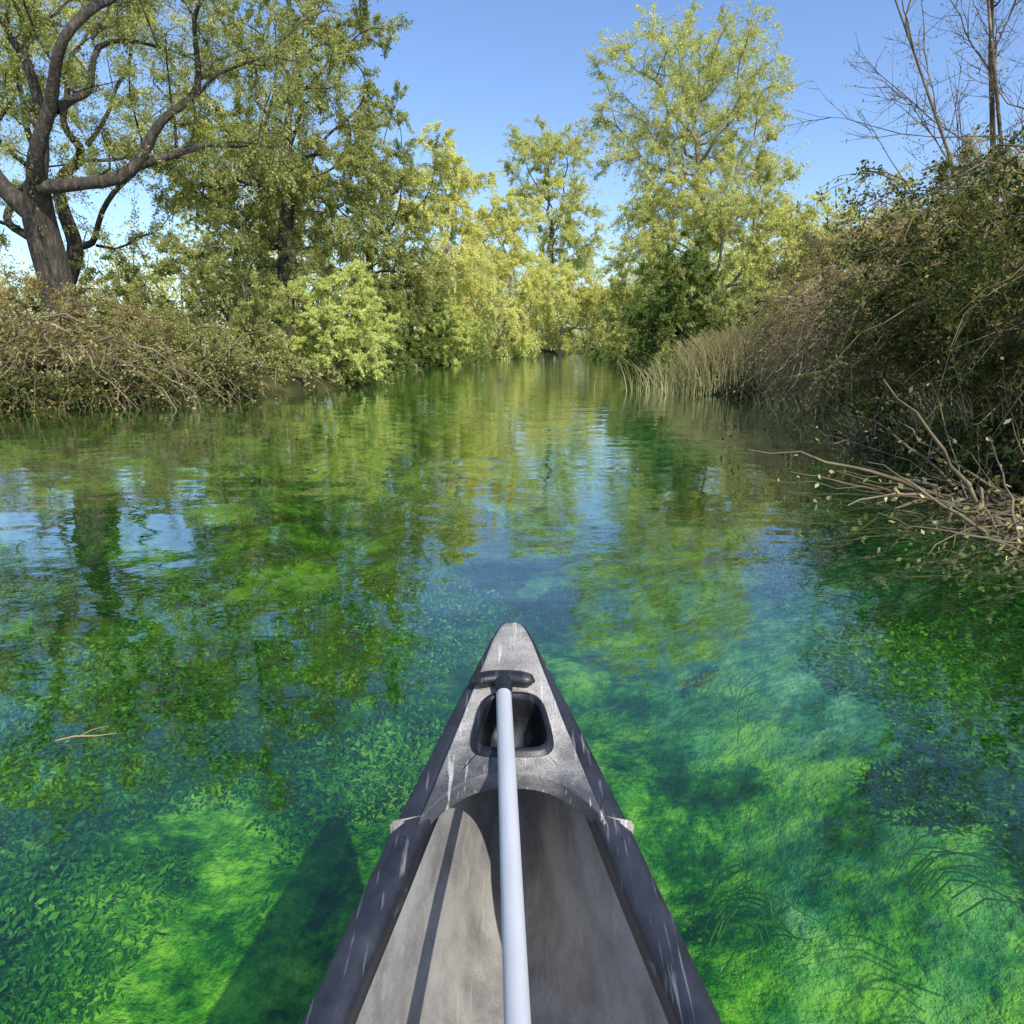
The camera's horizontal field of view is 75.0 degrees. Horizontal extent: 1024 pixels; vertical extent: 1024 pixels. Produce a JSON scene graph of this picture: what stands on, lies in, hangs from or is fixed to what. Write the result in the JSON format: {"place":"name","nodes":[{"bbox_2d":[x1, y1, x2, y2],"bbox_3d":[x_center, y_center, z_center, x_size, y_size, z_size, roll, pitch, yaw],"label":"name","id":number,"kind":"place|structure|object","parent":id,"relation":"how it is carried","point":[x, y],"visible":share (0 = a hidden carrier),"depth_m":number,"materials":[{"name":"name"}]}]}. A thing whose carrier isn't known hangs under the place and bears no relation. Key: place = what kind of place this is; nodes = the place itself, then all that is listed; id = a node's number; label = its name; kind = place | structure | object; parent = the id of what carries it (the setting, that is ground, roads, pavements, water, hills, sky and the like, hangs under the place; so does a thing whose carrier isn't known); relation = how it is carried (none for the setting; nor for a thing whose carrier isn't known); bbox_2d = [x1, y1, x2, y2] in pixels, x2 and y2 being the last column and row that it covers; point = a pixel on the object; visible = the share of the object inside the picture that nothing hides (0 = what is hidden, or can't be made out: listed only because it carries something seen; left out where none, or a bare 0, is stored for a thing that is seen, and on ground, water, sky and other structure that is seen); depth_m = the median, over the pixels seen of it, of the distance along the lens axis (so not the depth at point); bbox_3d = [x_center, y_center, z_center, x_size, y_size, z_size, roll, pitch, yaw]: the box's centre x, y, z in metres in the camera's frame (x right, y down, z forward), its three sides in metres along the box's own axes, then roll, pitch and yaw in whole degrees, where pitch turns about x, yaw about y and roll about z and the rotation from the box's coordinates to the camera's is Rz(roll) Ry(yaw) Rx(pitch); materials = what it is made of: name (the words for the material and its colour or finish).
{"place":"outdoors","nodes":[
{"label":"outdoors","id":0,"kind":"place"},
{"bbox_2d":[0,325,1023,1023],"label":"ground","id":1,"kind":"structure","parent":0,"point":[660,611],"depth_m":3.51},
{"bbox_2d":[0,253,179,352],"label":"hawthorn bush","id":2,"kind":"object","parent":1,"relation":"on","point":[94,273],"visible":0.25,"depth_m":17.14,"materials":[{"name":"green plant"}]},
{"bbox_2d":[0,257,189,374],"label":"scrub bush","id":3,"kind":"object","parent":1,"relation":"on","point":[64,308],"visible":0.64,"depth_m":13.36,"materials":[{"name":"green plant"}]},
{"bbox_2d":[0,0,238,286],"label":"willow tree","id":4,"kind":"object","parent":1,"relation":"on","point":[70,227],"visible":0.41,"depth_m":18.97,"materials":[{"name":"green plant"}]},
{"bbox_2d":[0,296,330,413],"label":"tangled branches","id":5,"kind":"object","parent":1,"relation":"on","point":[117,364],"visible":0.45,"depth_m":12.85,"materials":[{"name":"brown plant"}]},
{"bbox_2d":[4,323,346,393],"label":"undergrowth","id":6,"kind":"object","parent":1,"relation":"on","point":[286,369],"visible":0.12,"depth_m":16.61,"materials":[{"name":"green plant"}]},
{"bbox_2d":[111,301,257,382],"bbox_3d":[-7.180,-3.595,14.757,2.730,2.029,2.738,0,14,0],"label":"scrub bush","id":7,"kind":"object","parent":1,"relation":"on","point":[185,341],"visible":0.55,"depth_m":14.42,"materials":[{"name":"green plant"}]},
{"bbox_2d":[0,0,377,361],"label":"willow tree","id":8,"kind":"object","parent":1,"relation":"on","point":[32,205],"visible":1,"depth_m":14.49,"materials":[{"name":"green plant"}]},
{"bbox_2d":[92,199,297,373],"bbox_3d":[-7.687,-5.498,16.642,4.540,4.376,3.818,5,15,20],"label":"hazel bush","id":9,"kind":"object","parent":1,"relation":"on","point":[243,318],"visible":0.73,"depth_m":16.24,"materials":[{"name":"green plant"}]},
{"bbox_2d":[149,54,356,348],"bbox_3d":[-9.746,-10.815,24.864,7.977,10.764,6.045,0,14,0],"label":"alder tree","id":10,"kind":"object","parent":1,"relation":"on","point":[304,150],"visible":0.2,"depth_m":24.38,"materials":[{"name":"green plant"}]},
{"bbox_2d":[110,0,414,350],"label":"poplar tree","id":11,"kind":"object","parent":1,"relation":"on","point":[355,165],"visible":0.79,"depth_m":20.11,"materials":[{"name":"green plant"}]},
{"bbox_2d":[238,259,408,383],"bbox_3d":[-4.957,-5.267,18.758,3.986,3.525,3.781,10,17,35],"label":"willow bush","id":12,"kind":"object","parent":1,"relation":"on","point":[346,329],"visible":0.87,"depth_m":18.27,"materials":[{"name":"green plant"}]},
{"bbox_2d":[295,262,424,377],"bbox_3d":[-5.488,-6.814,24.009,4.408,4.103,3.946,-13,19,-43],"label":"hazel bush","id":13,"kind":"object","parent":1,"relation":"on","point":[393,365],"visible":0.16,"depth_m":24.01,"materials":[{"name":"green plant"}]},
{"bbox_2d":[299,79,458,372],"bbox_3d":[-5.116,-11.277,26.666,5.863,11.197,5.931,-13,19,-42],"label":"alder tree","id":14,"kind":"object","parent":1,"relation":"on","point":[420,293],"visible":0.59,"depth_m":26.20,"materials":[{"name":"green plant"}]},
{"bbox_2d":[384,274,458,367],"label":"willow bush","id":15,"kind":"object","parent":1,"relation":"on","point":[416,348],"visible":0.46,"depth_m":32.78,"materials":[{"name":"green plant"}]},
{"bbox_2d":[392,120,514,364],"bbox_3d":[-3.732,-15.599,39.795,7.517,14.115,7.245,8,16,29],"label":"willow tree","id":16,"kind":"object","parent":1,"relation":"on","point":[463,261],"visible":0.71,"depth_m":39.01,"materials":[{"name":"green plant"}]},
{"bbox_2d":[423,298,489,365],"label":"willow bush","id":17,"kind":"object","parent":1,"relation":"on","point":[478,340],"visible":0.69,"depth_m":37.26,"materials":[{"name":"green plant"}]},
{"bbox_2d":[302,343,687,387],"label":"bushes","id":18,"kind":"object","parent":1,"relation":"on","point":[596,354],"visible":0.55,"depth_m":27.73,"materials":[{"name":"green plant"}]},
{"bbox_2d":[0,147,990,349],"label":"background trees","id":19,"kind":"object","parent":1,"relation":"on","point":[161,290],"visible":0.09,"depth_m":40.12,"materials":[{"name":"green plant"}]},
{"bbox_2d":[0,489,1023,1023],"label":"water weed","id":20,"kind":"object","parent":1,"relation":"on","point":[82,703],"visible":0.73,"depth_m":3.94,"materials":[{"name":"green plant"}]},
{"bbox_2d":[0,358,1023,539],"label":"riverbank","id":21,"kind":"structure","parent":1,"relation":"on","point":[1013,462],"depth_m":11.76,"materials":[{"name":"brown plant"}]},
{"bbox_2d":[463,186,576,358],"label":"willow tree","id":22,"kind":"object","parent":1,"relation":"on","point":[528,341],"visible":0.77,"depth_m":52.55,"materials":[{"name":"green plant"}]},
{"bbox_2d":[496,114,611,347],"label":"poplar tree","id":23,"kind":"object","parent":1,"relation":"on","point":[548,183],"visible":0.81,"depth_m":78.25,"materials":[{"name":"green plant"}]},
{"bbox_2d":[512,251,615,354],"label":"willow tree","id":24,"kind":"object","parent":1,"relation":"on","point":[589,301],"visible":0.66,"depth_m":71.41,"materials":[{"name":"green plant"}]},
{"bbox_2d":[598,257,651,350],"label":"willow bush","id":25,"kind":"object","parent":1,"relation":"on","point":[608,304],"visible":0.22,"depth_m":47.42,"materials":[{"name":"green plant"}]},
{"bbox_2d":[599,245,674,365],"bbox_3d":[7.020,-11.091,35.616,4.712,6.734,4.186,0,14,0],"label":"willow bush","id":26,"kind":"object","parent":1,"relation":"on","point":[621,305],"visible":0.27,"depth_m":35.10,"materials":[{"name":"green plant"}]},
{"bbox_2d":[618,219,727,376],"bbox_3d":[6.002,-7.422,23.490,3.796,5.451,3.823,13,19,41],"label":"alder tree","id":27,"kind":"object","parent":1,"relation":"on","point":[679,304],"visible":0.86,"depth_m":23.06,"materials":[{"name":"green plant"}]},
{"bbox_2d":[561,0,809,332],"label":"poplar tree","id":28,"kind":"object","parent":1,"relation":"on","point":[712,68],"visible":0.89,"depth_m":26.31,"materials":[{"name":"green plant"}]},
{"bbox_2d":[594,312,802,395],"bbox_3d":[5.249,-3.957,16.953,6.226,2.218,4.984,0,14,0],"label":"reed bed","id":29,"kind":"object","parent":1,"relation":"on","point":[700,369],"visible":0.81,"depth_m":16.17,"materials":[{"name":"beige plant"}]},
{"bbox_2d":[601,126,821,352],"bbox_3d":[7.935,-10.496,26.732,8.750,9.435,6.387,0,14,0],"label":"willow tree","id":30,"kind":"object","parent":1,"relation":"on","point":[749,204],"visible":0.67,"depth_m":25.81,"materials":[{"name":"green plant"}]},
{"bbox_2d":[679,275,799,350],"bbox_3d":[7.357,-5.931,21.162,3.416,3.025,3.761,0,14,0],"label":"hazel bush","id":31,"kind":"object","parent":1,"relation":"on","point":[719,321],"visible":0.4,"depth_m":20.87,"materials":[{"name":"green plant"}]},
{"bbox_2d":[730,163,928,339],"bbox_3d":[12.794,-9.492,26.430,8.543,7.535,5.335,0,14,0],"label":"hawthorn tree","id":32,"kind":"object","parent":1,"relation":"on","point":[760,248],"visible":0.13,"depth_m":25.71,"materials":[{"name":"green plant"}]},
{"bbox_2d":[734,352,930,415],"bbox_3d":[5.974,-2.432,12.761,2.843,1.303,5.234,0,14,0],"label":"reed bed","id":33,"kind":"object","parent":1,"relation":"on","point":[822,394],"visible":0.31,"depth_m":12.72,"materials":[{"name":"brown plant"}]},
{"bbox_2d":[710,261,993,414],"bbox_3d":[6.939,-3.598,13.867,6.274,3.100,9.302,0,14,0],"label":"dry willow scrub","id":34,"kind":"object","parent":1,"relation":"on","point":[799,322],"visible":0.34,"depth_m":13.84,"materials":[{"name":"brown plant"}]},
{"bbox_2d":[793,376,912,456],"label":"fallen branches","id":35,"kind":"object","parent":1,"relation":"on","point":[869,444],"visible":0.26,"depth_m":7.51,"materials":[{"name":"brown wood"}]},
{"bbox_2d":[701,377,1023,574],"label":"fallen branches","id":36,"kind":"object","parent":1,"relation":"on","point":[989,496],"visible":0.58,"depth_m":4.83,"materials":[{"name":"brown wood"}]},
{"bbox_2d":[760,191,966,356],"bbox_3d":[8.466,-5.523,16.217,5.122,4.353,4.954,0,14,0],"label":"hawthorn bush","id":37,"kind":"object","parent":1,"relation":"on","point":[807,236],"visible":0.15,"depth_m":16.02,"materials":[{"name":"green plant"}]},
{"bbox_2d":[722,139,1023,519],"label":"bramble thicket","id":38,"kind":"object","parent":1,"relation":"on","point":[972,309],"visible":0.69,"depth_m":7.02,"materials":[{"name":"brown plant"}]},
{"bbox_2d":[755,136,1023,417],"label":"bramble thicket","id":39,"kind":"object","parent":1,"relation":"on","point":[897,234],"visible":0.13,"depth_m":10.81,"materials":[{"name":"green plant"}]},
{"bbox_2d":[762,376,1023,467],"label":"reed bed","id":40,"kind":"object","parent":1,"relation":"on","point":[929,411],"visible":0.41,"depth_m":7.50,"materials":[{"name":"plant"}]},
{"bbox_2d":[782,0,1023,278],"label":"bare tree","id":41,"kind":"object","parent":1,"relation":"on","point":[990,65],"visible":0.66,"depth_m":11.74,"materials":[{"name":"brown plant"}]},
{"bbox_2d":[814,122,1023,447],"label":"bramble bush","id":42,"kind":"object","parent":1,"relation":"on","point":[966,218],"visible":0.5,"depth_m":7.70,"materials":[{"name":"green plant"}]},
{"bbox_2d":[851,357,1023,599],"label":"fallen branches","id":43,"kind":"object","parent":1,"relation":"on","point":[996,541],"visible":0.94,"depth_m":4.00,"materials":[{"name":"brown wood"}]},
{"bbox_2d":[876,165,1023,322],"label":"hawthorn tree","id":44,"kind":"object","parent":1,"relation":"on","point":[958,207],"visible":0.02,"depth_m":22.25,"materials":[{"name":"green plant"}]},
{"bbox_2d":[919,188,1023,467],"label":"bramble bush","id":45,"kind":"object","parent":1,"relation":"on","point":[1010,302],"visible":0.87,"depth_m":5.65,"materials":[{"name":"green plant"}]},
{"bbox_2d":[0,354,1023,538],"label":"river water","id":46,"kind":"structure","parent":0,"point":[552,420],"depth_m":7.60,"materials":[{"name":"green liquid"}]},
{"bbox_2d":[55,726,115,740],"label":"floating twig","id":47,"kind":"object","parent":46,"relation":"on","point":[82,735],"visible":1,"depth_m":2.00,"materials":[{"name":"beige wood"}]},
{"bbox_2d":[302,622,721,1023],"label":"canoe","id":48,"kind":"object","parent":46,"relation":"on","point":[420,942],"visible":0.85,"depth_m":1.11,"materials":[{"name":"plastic"}]},
{"bbox_2d":[471,670,534,1023],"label":"paddle","id":49,"kind":"object","parent":48,"relation":"on","point":[516,1002],"visible":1,"depth_m":0.89,"materials":[{"name":"metal"}]},
{"bbox_2d":[0,0,1023,334],"label":"sky","id":50,"kind":"structure","parent":0,"point":[480,68],"materials":[{"name":"blue"}]}
]}

